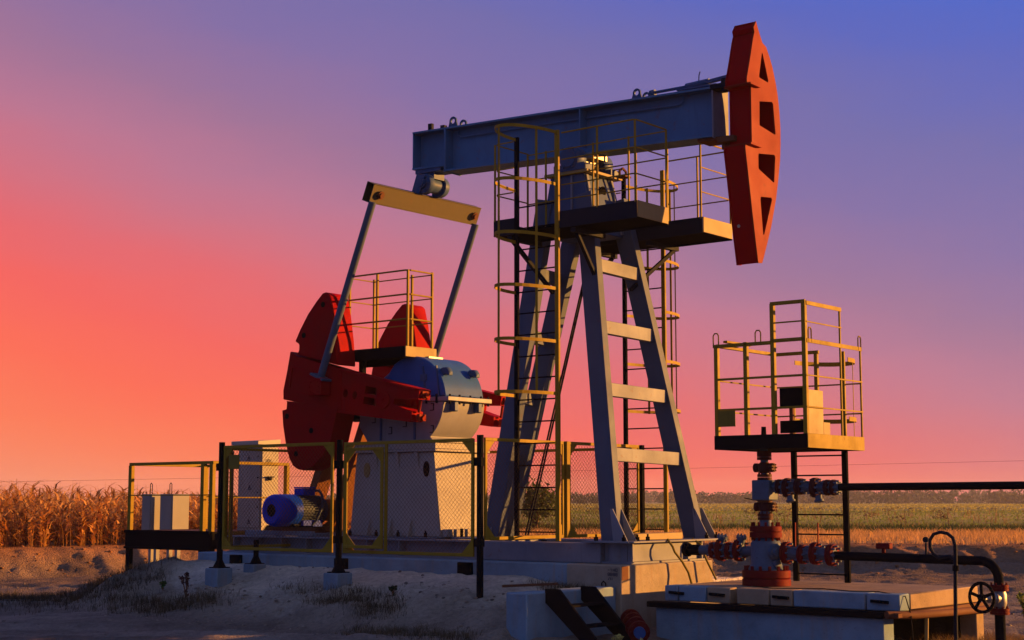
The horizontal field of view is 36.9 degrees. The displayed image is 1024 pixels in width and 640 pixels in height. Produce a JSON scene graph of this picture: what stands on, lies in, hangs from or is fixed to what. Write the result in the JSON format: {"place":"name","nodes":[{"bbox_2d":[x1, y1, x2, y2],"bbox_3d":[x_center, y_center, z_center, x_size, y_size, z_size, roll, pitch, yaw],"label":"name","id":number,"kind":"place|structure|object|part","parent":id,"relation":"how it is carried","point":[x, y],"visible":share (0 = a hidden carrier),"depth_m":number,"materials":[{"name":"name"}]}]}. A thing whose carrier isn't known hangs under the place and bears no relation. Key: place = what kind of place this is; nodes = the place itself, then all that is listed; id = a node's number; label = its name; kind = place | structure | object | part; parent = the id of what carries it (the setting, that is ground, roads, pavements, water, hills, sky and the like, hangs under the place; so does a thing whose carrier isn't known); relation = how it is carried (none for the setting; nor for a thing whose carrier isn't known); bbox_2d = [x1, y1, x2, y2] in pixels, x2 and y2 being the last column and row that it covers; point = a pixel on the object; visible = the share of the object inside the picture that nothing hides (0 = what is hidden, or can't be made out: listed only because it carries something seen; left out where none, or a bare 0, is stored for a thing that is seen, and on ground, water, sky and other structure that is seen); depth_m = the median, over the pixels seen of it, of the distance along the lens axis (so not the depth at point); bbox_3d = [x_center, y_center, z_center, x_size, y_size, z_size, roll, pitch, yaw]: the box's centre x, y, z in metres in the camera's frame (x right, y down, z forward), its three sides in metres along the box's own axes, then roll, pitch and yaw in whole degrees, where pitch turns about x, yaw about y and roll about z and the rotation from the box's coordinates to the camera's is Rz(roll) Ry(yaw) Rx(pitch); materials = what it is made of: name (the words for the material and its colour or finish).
{"place":"outdoors","nodes":[
{"label":"outdoors","id":0,"kind":"place"},
{"bbox_2d":[14,461,994,481],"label":"overhead wire","id":1,"kind":"object","parent":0,"point":[538,471],"visible":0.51,"depth_m":146.22,"materials":[{"name":"black metal"}]},
{"bbox_2d":[0,502,1023,639],"bbox_3d":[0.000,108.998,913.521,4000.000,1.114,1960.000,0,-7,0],"label":"ground","id":2,"kind":"structure","parent":0,"point":[66,624],"depth_m":22.11,"materials":[{"name":"soil"}]},
{"bbox_2d":[141,483,159,562],"bbox_3d":[-6.928,4.155,29.723,0.300,2.008,0.414,-5,-9,39],"label":"equipment box","id":3,"kind":"object","parent":2,"relation":"on","point":[150,512],"visible":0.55,"depth_m":29.61,"materials":[{"name":"grey paint"}]},
{"bbox_2d":[141,496,150,529],"bbox_3d":[-7.054,3.764,29.611,0.250,0.740,0.012,-5,-9,39],"label":"door","id":4,"kind":"structure","parent":3,"relation":"in","point":[146,500],"depth_m":29.60,"materials":[{"name":"grey paint"}]},
{"bbox_2d":[159,580,166,590],"bbox_3d":[-5.206,3.965,22.910,0.112,0.162,0.125,-3,-7,22],"label":"weed plant","id":5,"kind":"object","parent":2,"relation":"on","point":[164,583],"visible":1,"depth_m":22.90,"materials":[{"name":"green plant"}]},
{"bbox_2d":[160,483,188,557],"bbox_3d":[-6.468,4.112,29.355,0.380,2.008,0.414,-5,-9,39],"label":"equipment box","id":6,"kind":"object","parent":2,"relation":"on","point":[174,512],"visible":0.51,"depth_m":29.26,"materials":[{"name":"grey paint"}]},
{"bbox_2d":[160,496,171,529],"bbox_3d":[-6.594,3.720,29.244,0.330,0.740,0.012,-5,-9,39],"label":"door","id":7,"kind":"structure","parent":6,"relation":"in","point":[165,501],"depth_m":29.24,"materials":[{"name":"grey paint"}]},
{"bbox_2d":[0,477,351,546],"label":"dry maize crop","id":8,"kind":"object","parent":2,"relation":"on","point":[43,522],"visible":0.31,"depth_m":36.80,"materials":[{"name":"beige plant"}]},
{"bbox_2d":[178,572,190,595],"bbox_3d":[-4.756,3.853,22.304,0.155,0.389,0.238,0,-7,0],"label":"weed plant","id":9,"kind":"object","parent":2,"relation":"on","point":[181,578],"visible":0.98,"depth_m":22.32,"materials":[{"name":"green plant"}]},
{"bbox_2d":[123,461,289,570],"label":"walkway platform","id":10,"kind":"structure","parent":2,"relation":"on","point":[201,538],"depth_m":25.82,"materials":[{"name":"yellow metal"}]},
{"bbox_2d":[231,440,280,529],"bbox_3d":[-4.406,2.843,26.497,0.760,1.560,0.520,-5,-9,39],"label":"control cabinet","id":11,"kind":"object","parent":10,"relation":"on","point":[256,442],"visible":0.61,"depth_m":26.33,"materials":[{"name":"grey metal"}]},
{"bbox_3d":[-4.509,2.896,26.354,0.550,1.320,0.015,-5,-9,39],"label":"door","id":12,"kind":"part","parent":11,"relation":"part of","materials":[{"name":"grey metal"}]},
{"bbox_2d":[205,568,231,587],"bbox_3d":[-4.345,3.957,22.734,0.280,0.565,0.300,-5,-9,39],"label":"concrete footing","id":13,"kind":"object","parent":2,"relation":"on","point":[218,577],"visible":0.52,"depth_m":22.64,"materials":[{"name":"grey concrete"}]},
{"bbox_2d":[209,435,484,598],"bbox_3d":[-2.394,2.727,21.309,5.215,2.175,0.220,-5,-9,39],"label":"fence","id":14,"kind":"object","parent":13,"relation":"on","point":[340,465],"visible":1,"depth_m":21.15,"materials":[{"name":"yellow metal"}]},
{"bbox_2d":[225,448,350,546],"bbox_3d":[-3.155,2.824,24.372,0.030,1.500,3.600,-5,-9,39],"label":"fence","id":15,"kind":"object","parent":14,"relation":"attached to","point":[227,509],"visible":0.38,"depth_m":23.62,"materials":[{"name":"metal"}]},
{"bbox_2d":[228,451,233,544],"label":"open gate","id":16,"kind":"structure","parent":15,"relation":"attached to","point":[231,506],"depth_m":22.95,"materials":[{"name":"yellow metal"}]},
{"bbox_2d":[243,564,265,572],"bbox_3d":[-3.877,3.904,23.117,0.240,0.460,0.250,-5,-9,39],"label":"concrete footing","id":17,"kind":"object","parent":2,"relation":"on","point":[250,568],"visible":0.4,"depth_m":23.04,"materials":[{"name":"grey concrete"}]},
{"bbox_2d":[245,540,264,563],"bbox_3d":[-3.874,3.497,23.169,0.220,0.360,0.220,-5,-9,39],"label":"short post","id":18,"kind":"object","parent":17,"relation":"on","point":[255,559],"visible":0.99,"depth_m":23.12,"materials":[{"name":"black metal"}]},
{"bbox_2d":[323,573,351,589],"bbox_3d":[-2.406,3.774,21.183,0.280,0.565,0.300,-5,-9,39],"label":"concrete footing","id":19,"kind":"object","parent":2,"relation":"on","point":[341,579],"visible":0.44,"depth_m":21.10,"materials":[{"name":"grey concrete"}]},
{"bbox_2d":[388,585,396,595],"bbox_3d":[-1.575,3.589,20.328,0.128,0.170,0.119,0,-7,0],"label":"weed plant","id":20,"kind":"object","parent":2,"relation":"on","point":[392,588],"visible":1,"depth_m":20.31,"materials":[{"name":"green plant"}]},
{"bbox_2d":[198,551,712,626],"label":"concrete plinth","id":21,"kind":"structure","parent":2,"relation":"on","point":[637,587],"depth_m":20.50,"materials":[{"name":"grey concrete"}]},
{"bbox_2d":[227,21,780,563],"bbox_3d":[-0.252,-0.083,23.006,9.290,7.167,2.640,-5,-9,39],"label":"pump jack","id":22,"kind":"object","parent":21,"relation":"on","point":[421,397],"visible":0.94,"depth_m":22.37,"materials":[{"name":"grey paint"}]},
{"bbox_2d":[245,524,348,535],"bbox_3d":[-3.329,3.354,24.605,1.600,0.180,1.080,-5,-9,39],"label":"motor skid","id":23,"kind":"object","parent":22,"relation":"on","point":[294,530],"visible":0.62,"depth_m":24.17,"materials":[{"name":"metal"}]},
{"bbox_2d":[262,487,334,526],"bbox_3d":[-3.346,3.029,24.558,0.523,0.714,1.345,-5,-9,39],"label":"electric motor","id":24,"kind":"object","parent":23,"relation":"on","point":[274,522],"visible":0.69,"depth_m":24.23,"materials":[{"name":"blue paint"}]},
{"bbox_2d":[309,422,366,532],"bbox_3d":[-2.726,2.276,24.900,1.447,2.369,0.345,-5,-9,39],"label":"belt guard","id":25,"kind":"object","parent":23,"relation":"attached to","point":[359,436],"visible":0.1,"depth_m":24.75,"materials":[{"name":"brown paint"}]},
{"bbox_2d":[348,269,435,372],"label":"gearbox platform","id":26,"kind":"structure","parent":22,"relation":"attached to","point":[375,356],"depth_m":23.71,"materials":[{"name":"yellow metal"}]},
{"bbox_2d":[494,123,560,540],"bbox_3d":[0.095,0.156,20.514,0.764,5.545,0.822,-5,-9,39],"label":"caged ladder","id":27,"kind":"object","parent":22,"relation":"attached to","point":[516,284],"visible":1,"depth_m":20.61,"materials":[{"name":"yellow metal"}]},
{"bbox_2d":[494,119,667,293],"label":"service platform","id":28,"kind":"structure","parent":22,"relation":"attached to","point":[597,221],"depth_m":20.69,"materials":[{"name":"yellow metal"}]},
{"bbox_2d":[621,170,680,531],"bbox_3d":[2.214,0.650,23.104,0.764,5.680,0.822,-5,-9,39],"label":"caged ladder","id":29,"kind":"object","parent":22,"relation":"attached to","point":[663,269],"visible":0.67,"depth_m":22.90,"materials":[{"name":"yellow metal"}]},
{"bbox_2d":[582,145,731,294],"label":"service platform","id":30,"kind":"structure","parent":22,"relation":"attached to","point":[672,237],"depth_m":22.00,"materials":[{"name":"yellow metal"}]},
{"bbox_2d":[667,538,692,583],"bbox_3d":[2.230,3.203,20.355,0.355,0.614,0.095,1,-7,-12],"label":"hanging hose","id":31,"kind":"object","parent":22,"relation":"hanging from","point":[679,558],"visible":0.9,"depth_m":20.36,"materials":[{"name":"black rubber"}]},
{"bbox_2d":[692,538,716,579],"bbox_3d":[2.622,3.253,20.911,0.350,0.572,0.095,0,-7,-4],"label":"hanging hose","id":32,"kind":"object","parent":22,"relation":"hanging from","point":[706,559],"visible":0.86,"depth_m":20.89,"materials":[{"name":"black rubber"}]},
{"bbox_2d":[484,437,644,539],"bbox_3d":[0.794,2.488,21.186,0.060,1.620,3.625,-5,-9,39],"label":"fence","id":33,"kind":"object","parent":21,"relation":"on","point":[567,527],"visible":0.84,"depth_m":21.09,"materials":[{"name":"metal"}]},
{"bbox_2d":[0,543,1023,639],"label":"earth clods","id":34,"kind":"object","parent":2,"relation":"on","point":[406,583],"visible":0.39,"depth_m":21.20,"materials":[{"name":"soil"}]},
{"bbox_2d":[4,489,1023,503],"bbox_3d":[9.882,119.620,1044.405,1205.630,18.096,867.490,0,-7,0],"label":"distant trees","id":35,"kind":"object","parent":2,"relation":"on","point":[932,496],"visible":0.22,"depth_m":741.35,"materials":[{"name":"plant"}]},
{"bbox_2d":[521,475,554,526],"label":"round bush","id":36,"kind":"object","parent":2,"relation":"on","point":[538,502],"visible":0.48,"depth_m":57.25,"materials":[{"name":"plant"}]},
{"bbox_2d":[506,586,615,639],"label":"retaining wall","id":37,"kind":"structure","parent":2,"relation":"on","point":[530,615],"depth_m":18.28,"materials":[{"name":"grey concrete"}]},
{"bbox_2d":[502,583,557,586],"bbox_3d":[0.220,3.244,18.805,0.701,0.070,0.100,-3,-7,22],"label":"wooden board","id":38,"kind":"object","parent":37,"relation":"on","point":[533,584],"visible":1,"depth_m":18.76,"materials":[{"name":"wood"}]},
{"bbox_2d":[545,586,630,639],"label":"steel stair","id":39,"kind":"object","parent":2,"relation":"on","point":[562,607],"visible":1,"depth_m":18.32,"materials":[{"name":"black metal"}]},
{"bbox_2d":[611,634,623,639],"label":"weed plant","id":40,"kind":"object","parent":2,"relation":"on","point":[619,637],"visible":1,"depth_m":17.44,"materials":[{"name":"green plant"}]},
{"bbox_2d":[620,609,649,639],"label":"valve body","id":41,"kind":"object","parent":2,"relation":"on","point":[636,625],"visible":0.97,"depth_m":18.17,"materials":[{"name":"red paint"}]},
{"bbox_2d":[520,527,1023,544],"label":"field stubble","id":42,"kind":"object","parent":2,"relation":"on","point":[901,533],"visible":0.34,"depth_m":43.29,"materials":[{"name":"brown plant"}]},
{"bbox_2d":[647,580,993,639],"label":"well cellar","id":43,"kind":"object","parent":2,"relation":"on","point":[739,611],"visible":0.91,"depth_m":18.30,"materials":[{"name":"grey concrete"}]},
{"bbox_2d":[682,427,841,586],"bbox_3d":[3.106,2.336,19.337,2.243,1.976,0.602,-5,-9,39],"label":"wellhead","id":44,"kind":"object","parent":43,"relation":"on","point":[768,552],"visible":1,"depth_m":19.05,"materials":[{"name":"red paint"}]},
{"bbox_2d":[833,537,1009,639],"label":"flow line","id":45,"kind":"object","parent":44,"relation":"attached to","point":[996,597],"visible":1,"depth_m":17.38,"materials":[{"name":"black metal"}]},
{"bbox_2d":[838,481,1023,490],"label":"flow pipe","id":46,"kind":"object","parent":44,"relation":"attached to","point":[1006,485],"visible":1,"depth_m":17.88,"materials":[{"name":"black metal"}]},
{"bbox_2d":[713,299,864,582],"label":"well platform","id":47,"kind":"structure","parent":43,"relation":"on","point":[809,431],"depth_m":19.32,"materials":[{"name":"yellow metal"}]},
{"bbox_2d":[753,586,913,639],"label":"thin cable","id":48,"kind":"object","parent":43,"relation":"on","point":[845,590],"visible":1,"depth_m":17.91,"materials":[{"name":"black metal"}]},
{"bbox_2d":[928,530,958,639],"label":"riser conduit","id":49,"kind":"object","parent":2,"relation":"on","point":[955,567],"visible":1,"depth_m":16.35,"materials":[{"name":"metal"}]},
{"bbox_2d":[1016,591,1023,617],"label":"weed plant","id":50,"kind":"object","parent":2,"relation":"on","point":[1020,596],"visible":1,"depth_m":20.26,"materials":[{"name":"green plant"}]},
{"bbox_2d":[0,553,1023,639],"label":"dry grass","id":51,"kind":"structure","parent":0,"point":[35,597],"depth_m":21.85,"materials":[{"name":"brown plant"}]},
{"bbox_2d":[0,0,1023,501],"label":"sky","id":52,"kind":"structure","parent":0,"point":[183,182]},
{"bbox_2d":[95,493,1023,526],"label":"meadow grass","id":53,"kind":"structure","parent":0,"point":[878,511],"depth_m":117.43,"materials":[{"name":"plant"}]},
{"bbox_2d":[520,521,1023,532],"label":"ditch grass","id":54,"kind":"structure","parent":0,"point":[853,526],"depth_m":56.35,"materials":[{"name":"plant"}]}
]}

